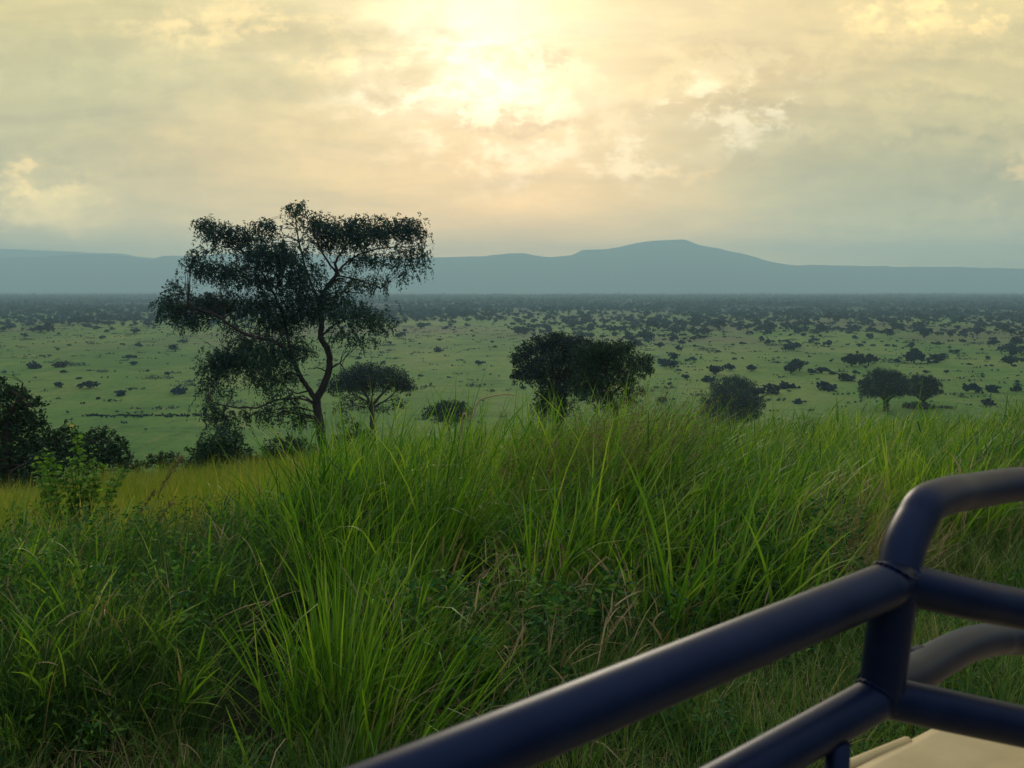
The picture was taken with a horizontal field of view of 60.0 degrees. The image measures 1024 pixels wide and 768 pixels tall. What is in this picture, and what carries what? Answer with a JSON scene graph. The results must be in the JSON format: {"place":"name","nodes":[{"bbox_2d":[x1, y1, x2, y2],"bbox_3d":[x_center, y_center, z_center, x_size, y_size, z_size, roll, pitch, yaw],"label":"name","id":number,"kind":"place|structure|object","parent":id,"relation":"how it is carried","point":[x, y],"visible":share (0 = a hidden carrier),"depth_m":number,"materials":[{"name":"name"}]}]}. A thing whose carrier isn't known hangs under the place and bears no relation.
{"place":"outdoors","nodes":[
{"label":"outdoors","id":0,"kind":"place"},
{"bbox_2d":[0,249,154,258],"bbox_3d":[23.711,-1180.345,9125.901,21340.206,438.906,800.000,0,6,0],"label":"hills","id":1,"kind":"structure","parent":0,"point":[5,253],"depth_m":8996.91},
{"bbox_2d":[0,462,494,767],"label":"grass","id":2,"kind":"structure","parent":0,"point":[76,674],"depth_m":5.22,"materials":[{"name":"plant"}]},
{"bbox_2d":[0,291,1023,767],"bbox_3d":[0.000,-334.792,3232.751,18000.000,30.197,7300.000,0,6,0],"label":"ground","id":3,"kind":"structure","parent":0,"point":[166,435],"depth_m":306.34,"materials":[{"name":"plant"}]},
{"bbox_2d":[9,452,41,489],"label":"stem","id":4,"kind":"object","parent":3,"relation":"on","point":[18,467],"visible":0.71,"depth_m":26.48,"materials":[{"name":"brown plant"}]},
{"bbox_2d":[0,374,66,493],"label":"bush","id":5,"kind":"object","parent":3,"relation":"on","point":[24,452],"visible":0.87,"depth_m":27.96,"materials":[{"name":"green plant"}]},
{"bbox_2d":[26,360,41,368],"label":"savanna bush","id":6,"kind":"object","parent":3,"relation":"on","point":[34,365],"visible":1,"depth_m":330.43,"materials":[{"name":"green plant"}]},
{"bbox_2d":[34,325,47,332],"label":"savanna tree","id":7,"kind":"object","parent":3,"relation":"on","point":[40,328],"visible":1,"depth_m":573.48,"materials":[{"name":"green plant"}]},
{"bbox_2d":[42,322,54,331],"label":"savanna tree","id":8,"kind":"object","parent":3,"relation":"on","point":[47,325],"visible":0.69,"depth_m":594.07,"materials":[{"name":"green plant"}]},
{"bbox_2d":[51,361,67,366],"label":"savanna bush","id":9,"kind":"object","parent":3,"relation":"on","point":[60,364],"visible":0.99,"depth_m":335.05,"materials":[{"name":"green plant"}]},
{"bbox_2d":[33,420,92,486],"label":"bush","id":10,"kind":"object","parent":3,"relation":"on","point":[62,433],"visible":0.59,"depth_m":29.38,"materials":[{"name":"green plant"}]},
{"bbox_2d":[70,316,85,323],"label":"savanna tree","id":11,"kind":"object","parent":3,"relation":"on","point":[78,319],"visible":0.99,"depth_m":737.45,"materials":[{"name":"green plant"}]},
{"bbox_2d":[30,422,129,532],"bbox_3d":[-5.212,1.351,10.651,1.238,1.848,0.821,0,6,0],"label":"leafy shrub","id":12,"kind":"object","parent":3,"relation":"on","point":[52,489],"visible":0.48,"depth_m":10.52,"materials":[{"name":"green plant"}]},
{"bbox_2d":[76,381,100,387],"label":"savanna bush","id":13,"kind":"object","parent":3,"relation":"on","point":[88,384],"visible":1,"depth_m":264.10,"materials":[{"name":"green plant"}]},
{"bbox_2d":[101,320,114,325],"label":"savanna tree","id":14,"kind":"object","parent":3,"relation":"on","point":[108,322],"visible":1,"depth_m":703.24,"materials":[{"name":"green plant"}]},
{"bbox_2d":[74,425,142,478],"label":"bush","id":15,"kind":"object","parent":3,"relation":"on","point":[110,451],"visible":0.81,"depth_m":30.18,"materials":[{"name":"green plant"}]},
{"bbox_2d":[113,390,125,395],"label":"savanna bush","id":16,"kind":"object","parent":3,"relation":"on","point":[120,392],"visible":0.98,"depth_m":246.53,"materials":[{"name":"green plant"}]},
{"bbox_2d":[122,354,136,357],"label":"savanna bush","id":17,"kind":"object","parent":3,"relation":"on","point":[130,356],"visible":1,"depth_m":381.95,"materials":[{"name":"green plant"}]},
{"bbox_2d":[133,487,158,523],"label":"seed stalk","id":18,"kind":"object","parent":3,"relation":"on","point":[152,493],"visible":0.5,"depth_m":9.20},
{"bbox_2d":[130,450,186,473],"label":"bush","id":19,"kind":"object","parent":3,"relation":"on","point":[160,457],"visible":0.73,"depth_m":32.24,"materials":[{"name":"green plant"}]},
{"bbox_2d":[141,454,183,531],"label":"seed stalk","id":20,"kind":"object","parent":3,"relation":"on","point":[176,465],"visible":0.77,"depth_m":9.50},
{"bbox_2d":[154,499,175,524],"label":"seed stalk","id":21,"kind":"object","parent":3,"relation":"on","point":[169,504],"visible":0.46,"depth_m":9.00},
{"bbox_2d":[170,385,187,394],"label":"savanna bush","id":22,"kind":"object","parent":3,"relation":"on","point":[179,390],"visible":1,"depth_m":251.93,"materials":[{"name":"green plant"}]},
{"bbox_2d":[175,432,264,472],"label":"bush","id":23,"kind":"object","parent":3,"relation":"on","point":[212,448],"visible":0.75,"depth_m":33.07,"materials":[{"name":"green plant"}]},
{"bbox_2d":[192,601,265,652],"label":"dry stem","id":24,"kind":"object","parent":3,"relation":"on","point":[232,612],"visible":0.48,"depth_m":6.00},
{"bbox_2d":[249,433,319,464],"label":"bush","id":25,"kind":"object","parent":3,"relation":"on","point":[293,442],"visible":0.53,"depth_m":35.56,"materials":[{"name":"green plant"}]},
{"bbox_2d":[148,199,434,450],"bbox_3d":[-9.909,-2.325,39.919,13.210,11.965,6.865,0,6,0],"label":"acacia tree","id":26,"kind":"object","parent":3,"relation":"on","point":[282,255],"visible":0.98,"depth_m":39.49,"materials":[{"name":"green plant"}]},
{"bbox_2d":[127,523,465,744],"bbox_3d":[-1.159,1.559,5.297,1.888,1.387,1.473,4,7,30],"label":"grass tussock","id":27,"kind":"object","parent":3,"relation":"on","point":[323,633],"depth_m":5.24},
{"bbox_2d":[205,488,484,648],"bbox_3d":[-1.287,1.490,6.802,2.350,1.424,1.864,0,6,0],"label":"grass tussock","id":28,"kind":"object","parent":3,"relation":"on","point":[342,578],"depth_m":6.72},
{"bbox_2d":[330,414,369,452],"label":"bush","id":29,"kind":"object","parent":3,"relation":"on","point":[353,430],"visible":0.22,"depth_m":43.55,"materials":[{"name":"green plant"}]},
{"bbox_2d":[163,593,563,767],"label":"grass tussock","id":30,"kind":"object","parent":3,"relation":"on","point":[367,717],"depth_m":4.95,"materials":[{"name":"plant"}]},
{"bbox_2d":[325,360,415,439],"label":"acacia tree","id":31,"kind":"object","parent":3,"relation":"on","point":[353,381],"visible":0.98,"depth_m":87.59,"materials":[{"name":"green plant"}]},
{"bbox_2d":[285,468,494,622],"bbox_3d":[-0.832,1.424,7.286,1.635,1.373,1.626,6,8,42],"label":"grass tussock","id":32,"kind":"object","parent":3,"relation":"on","point":[414,547],"depth_m":7.21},
{"bbox_2d":[415,322,427,327],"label":"savanna tree","id":33,"kind":"object","parent":3,"relation":"on","point":[420,325],"visible":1,"depth_m":660.92,"materials":[{"name":"green plant"}]},
{"bbox_2d":[421,399,472,440],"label":"bush","id":34,"kind":"object","parent":3,"relation":"on","point":[439,409],"visible":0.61,"depth_m":85.33,"materials":[{"name":"green plant"}]},
{"bbox_2d":[297,587,597,732],"bbox_3d":[-0.355,1.706,5.553,1.698,0.790,1.672,4,8,36],"label":"grass tussock","id":35,"kind":"object","parent":3,"relation":"on","point":[482,675],"depth_m":5.45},
{"bbox_2d":[460,394,514,499],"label":"dry stem","id":36,"kind":"object","parent":3,"relation":"on","point":[471,418],"visible":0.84,"depth_m":8.99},
{"bbox_2d":[0,416,1014,548],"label":"meadow grass","id":37,"kind":"structure","parent":3,"relation":"on","point":[188,481],"depth_m":15.68,"materials":[{"name":"plant"}]},
{"bbox_2d":[0,484,1022,767],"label":"weeds","id":38,"kind":"object","parent":3,"relation":"on","point":[550,600],"visible":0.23,"depth_m":6.11,"materials":[{"name":"green plant"}]},
{"bbox_2d":[0,357,1023,765],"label":"tall grass","id":39,"kind":"structure","parent":3,"relation":"on","point":[350,465],"depth_m":7.73,"materials":[{"name":"plant"}]},
{"bbox_2d":[0,431,1023,767],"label":"verge grass","id":40,"kind":"structure","parent":3,"relation":"on","point":[1004,683],"depth_m":5.14,"materials":[{"name":"plant"}]},
{"bbox_2d":[0,292,1023,384],"bbox_3d":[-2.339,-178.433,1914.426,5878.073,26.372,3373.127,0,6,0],"label":"woodland","id":41,"kind":"object","parent":3,"relation":"on","point":[562,302],"visible":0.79,"depth_m":1300.66,"materials":[{"name":"green plant"}]},
{"bbox_2d":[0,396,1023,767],"bbox_3d":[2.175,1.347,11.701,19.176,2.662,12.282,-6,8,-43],"label":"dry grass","id":42,"kind":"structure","parent":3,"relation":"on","point":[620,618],"depth_m":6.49,"materials":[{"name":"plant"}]},
{"bbox_2d":[0,323,1023,424],"bbox_3d":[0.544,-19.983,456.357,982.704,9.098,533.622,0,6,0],"label":"scrub","id":43,"kind":"object","parent":3,"relation":"on","point":[426,386],"visible":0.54,"depth_m":366.76,"materials":[{"name":"green plant"}]},
{"bbox_2d":[511,326,522,333],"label":"savanna tree","id":44,"kind":"object","parent":3,"relation":"on","point":[518,329],"visible":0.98,"depth_m":592.66,"materials":[{"name":"green plant"}]},
{"bbox_2d":[507,330,609,427],"bbox_3d":[3.571,0.390,60.210,7.836,8.204,5.784,0,6,0],"label":"spreading tree","id":45,"kind":"object","parent":3,"relation":"on","point":[531,371],"visible":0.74,"depth_m":59.67,"materials":[{"name":"green plant"}]},
{"bbox_2d":[567,320,580,324],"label":"savanna tree","id":46,"kind":"object","parent":3,"relation":"on","point":[575,322],"visible":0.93,"depth_m":706.10,"materials":[{"name":"green plant"}]},
{"bbox_2d":[467,443,695,560],"bbox_3d":[0.604,1.212,8.930,2.481,1.408,2.361,0,6,0],"label":"grass tussock","id":47,"kind":"object","parent":3,"relation":"on","point":[558,498],"depth_m":8.61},
{"bbox_2d":[575,332,589,337],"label":"savanna tree","id":48,"kind":"object","parent":3,"relation":"on","point":[586,334],"visible":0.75,"depth_m":530.53,"materials":[{"name":"green plant"}]},
{"bbox_2d":[581,326,595,331],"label":"savanna tree","id":49,"kind":"object","parent":3,"relation":"on","point":[591,328],"visible":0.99,"depth_m":627.74,"materials":[{"name":"green plant"}]},
{"bbox_2d":[564,337,654,423],"bbox_3d":[6.417,0.669,57.265,6.143,7.406,4.516,0,6,0],"label":"spreading tree","id":50,"kind":"object","parent":3,"relation":"on","point":[590,355],"visible":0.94,"depth_m":56.40,"materials":[{"name":"green plant"}]},
{"bbox_2d":[607,326,622,331],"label":"savanna tree","id":51,"kind":"object","parent":3,"relation":"on","point":[612,328],"visible":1,"depth_m":618.85,"materials":[{"name":"green plant"}]},
{"bbox_2d":[622,334,636,339],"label":"savanna tree","id":52,"kind":"object","parent":3,"relation":"on","point":[629,336],"visible":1,"depth_m":505.49,"materials":[{"name":"green plant"}]},
{"bbox_2d":[510,505,761,624],"bbox_3d":[1.048,1.492,7.229,2.158,1.015,1.563,0,6,0],"label":"grass tussock","id":53,"kind":"object","parent":3,"relation":"on","point":[682,563],"depth_m":7.19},
{"bbox_2d":[635,329,655,339],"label":"savanna tree","id":54,"kind":"object","parent":3,"relation":"on","point":[645,335],"visible":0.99,"depth_m":526.27,"materials":[{"name":"green plant"}]},
{"bbox_2d":[645,321,658,328],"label":"savanna tree","id":55,"kind":"object","parent":3,"relation":"on","point":[653,324],"visible":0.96,"depth_m":653.65,"materials":[{"name":"green plant"}]},
{"bbox_2d":[658,358,669,365],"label":"savanna bush","id":56,"kind":"object","parent":3,"relation":"on","point":[664,360],"visible":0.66,"depth_m":337.86,"materials":[{"name":"green plant"}]},
{"bbox_2d":[658,322,669,328],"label":"savanna tree","id":57,"kind":"object","parent":3,"relation":"on","point":[664,325],"visible":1,"depth_m":649.65,"materials":[{"name":"green plant"}]},
{"bbox_2d":[660,360,678,367],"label":"savanna tree","id":58,"kind":"object","parent":3,"relation":"on","point":[673,364],"visible":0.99,"depth_m":326.96,"materials":[{"name":"green plant"}]},
{"bbox_2d":[668,352,680,359],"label":"savanna tree","id":59,"kind":"object","parent":3,"relation":"on","point":[673,355],"visible":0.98,"depth_m":359.30,"materials":[{"name":"green plant"}]},
{"bbox_2d":[517,479,850,579],"bbox_3d":[1.639,1.382,8.026,2.764,1.115,1.789,3,7,27],"label":"grass tussock","id":60,"kind":"object","parent":3,"relation":"on","point":[727,517],"depth_m":7.78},
{"bbox_2d":[345,467,1023,767],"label":"safari vehicle","id":61,"kind":"object","parent":3,"relation":"on","point":[899,678],"visible":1,"depth_m":0.95,"materials":[{"name":"paint"}]},
{"bbox_2d":[700,375,715,382],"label":"savanna bush","id":62,"kind":"object","parent":3,"relation":"on","point":[707,379],"visible":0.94,"depth_m":282.52,"materials":[{"name":"green plant"}]},
{"bbox_2d":[706,365,723,374],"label":"savanna tree","id":63,"kind":"object","parent":3,"relation":"on","point":[714,369],"visible":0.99,"depth_m":303.42,"materials":[{"name":"green plant"}]},
{"bbox_2d":[711,319,724,327],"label":"savanna tree","id":64,"kind":"object","parent":3,"relation":"on","point":[717,323],"visible":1,"depth_m":657.47,"materials":[{"name":"green plant"}]},
{"bbox_2d":[724,364,735,369],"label":"savanna tree","id":65,"kind":"object","parent":3,"relation":"on","point":[730,367],"visible":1,"depth_m":318.58,"materials":[{"name":"green plant"}]},
{"bbox_2d":[697,374,771,427],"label":"dome bush","id":66,"kind":"object","parent":3,"relation":"on","point":[725,388],"visible":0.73,"depth_m":188.56,"materials":[{"name":"green plant"}]},
{"bbox_2d":[746,364,756,370],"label":"savanna tree","id":67,"kind":"object","parent":3,"relation":"on","point":[751,367],"visible":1,"depth_m":315.91,"materials":[{"name":"green plant"}]},
{"bbox_2d":[752,387,764,396],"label":"savanna tree","id":68,"kind":"object","parent":3,"relation":"on","point":[759,390],"visible":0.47,"depth_m":243.11,"materials":[{"name":"green plant"}]},
{"bbox_2d":[760,383,780,393],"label":"savanna bush","id":69,"kind":"object","parent":3,"relation":"on","point":[769,387],"visible":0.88,"depth_m":251.00,"materials":[{"name":"green plant"}]},
{"bbox_2d":[777,380,800,388],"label":"savanna bush","id":70,"kind":"object","parent":3,"relation":"on","point":[784,385],"visible":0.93,"depth_m":263.76,"materials":[{"name":"green plant"}]},
{"bbox_2d":[784,360,799,373],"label":"savanna tree","id":71,"kind":"object","parent":3,"relation":"on","point":[791,367],"visible":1,"depth_m":305.64,"materials":[{"name":"green plant"}]},
{"bbox_2d":[783,342,801,349],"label":"savanna tree","id":72,"kind":"object","parent":3,"relation":"on","point":[795,345],"visible":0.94,"depth_m":430.92,"materials":[{"name":"green plant"}]},
{"bbox_2d":[791,358,807,370],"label":"savanna tree","id":73,"kind":"object","parent":3,"relation":"on","point":[801,363],"visible":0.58,"depth_m":314.56,"materials":[{"name":"green plant"}]},
{"bbox_2d":[792,398,806,403],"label":"savanna bush","id":74,"kind":"object","parent":3,"relation":"on","point":[798,401],"visible":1,"depth_m":229.95,"materials":[{"name":"green plant"}]},
{"bbox_2d":[799,320,812,325],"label":"savanna tree","id":75,"kind":"object","parent":3,"relation":"on","point":[807,322],"visible":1,"depth_m":676.14,"materials":[{"name":"green plant"}]},
{"bbox_2d":[815,366,830,373],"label":"savanna tree","id":76,"kind":"object","parent":3,"relation":"on","point":[822,369],"visible":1,"depth_m":306.93,"materials":[{"name":"green plant"}]},
{"bbox_2d":[816,381,837,391],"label":"savanna bush","id":77,"kind":"object","parent":3,"relation":"on","point":[824,385],"visible":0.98,"depth_m":258.26,"materials":[{"name":"green plant"}]},
{"bbox_2d":[823,312,832,319],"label":"savanna tree","id":78,"kind":"object","parent":3,"relation":"on","point":[828,315],"visible":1,"depth_m":796.94,"materials":[{"name":"green plant"}]},
{"bbox_2d":[837,373,856,381],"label":"savanna bush","id":79,"kind":"object","parent":3,"relation":"on","point":[845,377],"visible":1,"depth_m":282.93,"materials":[{"name":"green plant"}]},
{"bbox_2d":[841,350,864,365],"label":"savanna tree","id":80,"kind":"object","parent":3,"relation":"on","point":[853,358],"visible":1,"depth_m":333.34,"materials":[{"name":"green plant"}]},
{"bbox_2d":[858,353,880,365],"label":"savanna tree","id":81,"kind":"object","parent":3,"relation":"on","point":[871,358],"visible":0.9,"depth_m":338.51,"materials":[{"name":"green plant"}]},
{"bbox_2d":[857,366,913,411],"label":"umbrella acacia","id":82,"kind":"object","parent":3,"relation":"on","point":[884,377],"visible":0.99,"depth_m":214.38,"materials":[{"name":"green plant"}]},
{"bbox_2d":[880,328,894,335],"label":"savanna tree","id":83,"kind":"object","parent":3,"relation":"on","point":[887,331],"visible":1,"depth_m":542.11,"materials":[{"name":"green plant"}]},
{"bbox_2d":[882,317,896,322],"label":"savanna tree","id":84,"kind":"object","parent":3,"relation":"on","point":[889,319],"visible":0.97,"depth_m":729.61,"materials":[{"name":"green plant"}]},
{"bbox_2d":[892,323,906,329],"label":"savanna tree","id":85,"kind":"object","parent":3,"relation":"on","point":[899,326],"visible":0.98,"depth_m":621.04,"materials":[{"name":"green plant"}]},
{"bbox_2d":[901,348,932,362],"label":"savanna tree","id":86,"kind":"object","parent":3,"relation":"on","point":[912,354],"visible":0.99,"depth_m":351.14,"materials":[{"name":"green plant"}]},
{"bbox_2d":[811,479,1023,580],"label":"grass tussock","id":87,"kind":"object","parent":3,"relation":"on","point":[874,525],"depth_m":8.15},
{"bbox_2d":[912,321,924,326],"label":"savanna tree","id":88,"kind":"object","parent":3,"relation":"on","point":[921,323],"visible":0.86,"depth_m":648.26,"materials":[{"name":"green plant"}]},
{"bbox_2d":[902,401,936,408],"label":"bush","id":89,"kind":"object","parent":3,"relation":"on","point":[907,405],"visible":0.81,"depth_m":220.78,"materials":[{"name":"green plant"}]},
{"bbox_2d":[917,313,929,320],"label":"savanna tree","id":90,"kind":"object","parent":3,"relation":"on","point":[921,316],"visible":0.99,"depth_m":798.62,"materials":[{"name":"green plant"}]},
{"bbox_2d":[906,373,944,408],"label":"umbrella acacia","id":91,"kind":"object","parent":3,"relation":"on","point":[932,383],"visible":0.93,"depth_m":220.33,"materials":[{"name":"green plant"}]},
{"bbox_2d":[918,327,933,337],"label":"savanna tree","id":92,"kind":"object","parent":3,"relation":"on","point":[923,331],"visible":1,"depth_m":519.13,"materials":[{"name":"green plant"}]},
{"bbox_2d":[929,353,949,360],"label":"savanna tree","id":93,"kind":"object","parent":3,"relation":"on","point":[941,357],"visible":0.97,"depth_m":358.54,"materials":[{"name":"green plant"}]},
{"bbox_2d":[946,329,955,336],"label":"savanna tree","id":94,"kind":"object","parent":3,"relation":"on","point":[950,333],"visible":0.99,"depth_m":528.72,"materials":[{"name":"green plant"}]},
{"bbox_2d":[962,382,983,393],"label":"savanna bush","id":95,"kind":"object","parent":3,"relation":"on","point":[973,386],"visible":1,"depth_m":250.95,"materials":[{"name":"green plant"}]},
{"bbox_2d":[972,326,986,334],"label":"savanna tree","id":96,"kind":"object","parent":3,"relation":"on","point":[977,330],"visible":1,"depth_m":557.67,"materials":[{"name":"green plant"}]},
{"bbox_2d":[980,398,996,404],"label":"savanna bush","id":97,"kind":"object","parent":3,"relation":"on","point":[986,401],"visible":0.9,"depth_m":226.93,"materials":[{"name":"green plant"}]},
{"bbox_2d":[985,384,1001,392],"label":"savanna bush","id":98,"kind":"object","parent":3,"relation":"on","point":[990,388],"visible":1,"depth_m":254.14,"materials":[{"name":"green plant"}]},
{"bbox_2d":[986,339,1000,344],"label":"savanna tree","id":99,"kind":"object","parent":3,"relation":"on","point":[994,341],"visible":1,"depth_m":458.79,"materials":[{"name":"green plant"}]},
{"bbox_2d":[995,322,1013,331],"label":"savanna tree","id":100,"kind":"object","parent":3,"relation":"on","point":[1004,327],"visible":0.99,"depth_m":598.12,"materials":[{"name":"green plant"}]},
{"bbox_2d":[996,343,1022,352],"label":"savanna tree","id":101,"kind":"object","parent":3,"relation":"on","point":[1009,346],"visible":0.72,"depth_m":404.88,"materials":[{"name":"green plant"}]},
{"bbox_2d":[1000,355,1019,365],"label":"savanna tree","id":102,"kind":"object","parent":3,"relation":"on","point":[1010,359],"visible":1,"depth_m":346.12,"materials":[{"name":"green plant"}]},
{"bbox_2d":[1009,349,1016,355],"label":"savanna tree","id":103,"kind":"object","parent":3,"relation":"on","point":[1012,352],"visible":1,"depth_m":394.88,"materials":[{"name":"green plant"}]},
{"bbox_2d":[1009,384,1022,390],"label":"savanna bush","id":104,"kind":"object","parent":3,"relation":"on","point":[1015,388],"visible":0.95,"depth_m":256.50,"materials":[{"name":"green plant"}]},
{"bbox_2d":[1009,336,1023,344],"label":"savanna tree","id":105,"kind":"object","parent":3,"relation":"on","point":[1015,339],"visible":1,"depth_m":456.33,"materials":[{"name":"green plant"}]},
{"bbox_2d":[0,239,1023,291],"bbox_3d":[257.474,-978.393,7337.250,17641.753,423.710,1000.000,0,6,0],"label":"hills","id":106,"kind":"structure","parent":0,"point":[681,265],"depth_m":7037.54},
{"bbox_2d":[0,0,1023,268],"label":"sky","id":107,"kind":"structure","parent":0,"point":[790,132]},
{"bbox_2d":[331,362,835,552],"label":"flowering grass","id":108,"kind":"structure","parent":0,"point":[637,424],"depth_m":9.02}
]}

